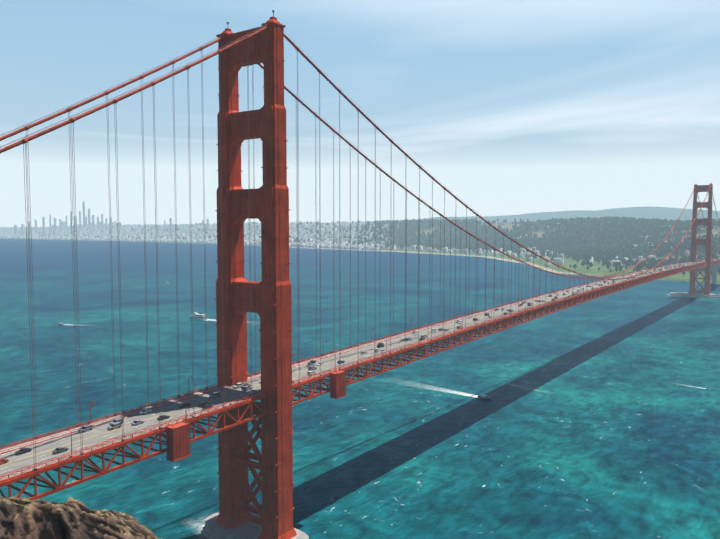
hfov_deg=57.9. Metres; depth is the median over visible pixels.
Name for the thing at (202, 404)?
car
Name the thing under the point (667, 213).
ground
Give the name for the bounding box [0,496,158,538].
headland cliff
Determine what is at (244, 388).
car
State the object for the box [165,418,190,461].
maintenance scaffold
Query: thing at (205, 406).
sedan
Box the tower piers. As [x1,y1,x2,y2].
[203,292,719,538]
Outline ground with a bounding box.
[0,207,719,283]
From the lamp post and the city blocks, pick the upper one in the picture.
the city blocks
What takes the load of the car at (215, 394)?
on the bridge deck
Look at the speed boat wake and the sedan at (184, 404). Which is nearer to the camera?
the sedan at (184, 404)
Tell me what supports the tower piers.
on the ground
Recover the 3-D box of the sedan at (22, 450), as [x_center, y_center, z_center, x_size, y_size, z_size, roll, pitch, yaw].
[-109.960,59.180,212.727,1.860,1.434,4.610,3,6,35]
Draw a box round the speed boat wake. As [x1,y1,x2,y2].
[387,378,483,398]
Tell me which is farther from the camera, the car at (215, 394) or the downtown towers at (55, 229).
the downtown towers at (55, 229)
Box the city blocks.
[0,222,719,267]
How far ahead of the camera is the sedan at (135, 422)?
239.80 m
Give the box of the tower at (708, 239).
[689,183,712,293]
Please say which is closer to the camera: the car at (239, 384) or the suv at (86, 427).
the suv at (86, 427)
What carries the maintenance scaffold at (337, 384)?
attached to the bridge deck
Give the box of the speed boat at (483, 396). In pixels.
[478,395,490,398]
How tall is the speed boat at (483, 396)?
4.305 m
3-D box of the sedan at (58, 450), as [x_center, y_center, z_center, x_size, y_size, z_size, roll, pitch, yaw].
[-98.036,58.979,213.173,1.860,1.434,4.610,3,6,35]
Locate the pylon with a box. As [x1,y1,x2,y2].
[712,241,719,283]
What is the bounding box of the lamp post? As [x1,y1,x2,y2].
[66,429,72,456]
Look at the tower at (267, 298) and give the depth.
283.19 m
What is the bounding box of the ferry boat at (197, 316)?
[188,312,207,319]
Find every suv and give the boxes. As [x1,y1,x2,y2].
[78,424,92,432]
[107,422,121,429]
[110,418,122,424]
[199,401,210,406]
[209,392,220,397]
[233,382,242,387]
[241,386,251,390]
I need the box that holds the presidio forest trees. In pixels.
[39,216,719,278]
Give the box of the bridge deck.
[0,258,718,480]
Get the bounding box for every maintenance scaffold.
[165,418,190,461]
[329,368,346,398]
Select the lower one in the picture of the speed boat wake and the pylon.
the speed boat wake
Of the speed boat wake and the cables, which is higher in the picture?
the cables
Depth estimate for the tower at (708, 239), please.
1323.46 m
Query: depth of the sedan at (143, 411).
253.56 m
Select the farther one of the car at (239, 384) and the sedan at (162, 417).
the car at (239, 384)
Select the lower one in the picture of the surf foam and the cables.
the surf foam
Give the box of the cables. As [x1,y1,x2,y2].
[0,24,719,279]
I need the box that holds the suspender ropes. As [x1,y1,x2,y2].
[23,54,719,469]
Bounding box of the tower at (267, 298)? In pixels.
[214,10,296,538]
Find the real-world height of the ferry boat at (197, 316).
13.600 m
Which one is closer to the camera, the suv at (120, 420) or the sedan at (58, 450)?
the sedan at (58, 450)
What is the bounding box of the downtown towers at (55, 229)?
[14,199,291,238]
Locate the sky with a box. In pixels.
[0,0,719,226]
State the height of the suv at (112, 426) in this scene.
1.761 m
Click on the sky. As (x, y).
(497, 107)
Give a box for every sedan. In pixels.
[0,458,8,463]
[15,447,31,454]
[52,447,68,453]
[131,420,144,425]
[139,409,151,413]
[157,415,169,419]
[179,402,190,407]
[202,404,213,408]
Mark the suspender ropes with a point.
(653, 264)
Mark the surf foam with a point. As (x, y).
(200, 525)
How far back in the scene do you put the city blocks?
6054.79 m
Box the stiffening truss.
[0,260,719,499]
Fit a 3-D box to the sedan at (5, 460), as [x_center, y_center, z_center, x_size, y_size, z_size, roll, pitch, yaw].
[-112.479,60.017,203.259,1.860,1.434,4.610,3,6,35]
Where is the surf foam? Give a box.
[185,512,214,538]
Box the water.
[0,239,719,538]

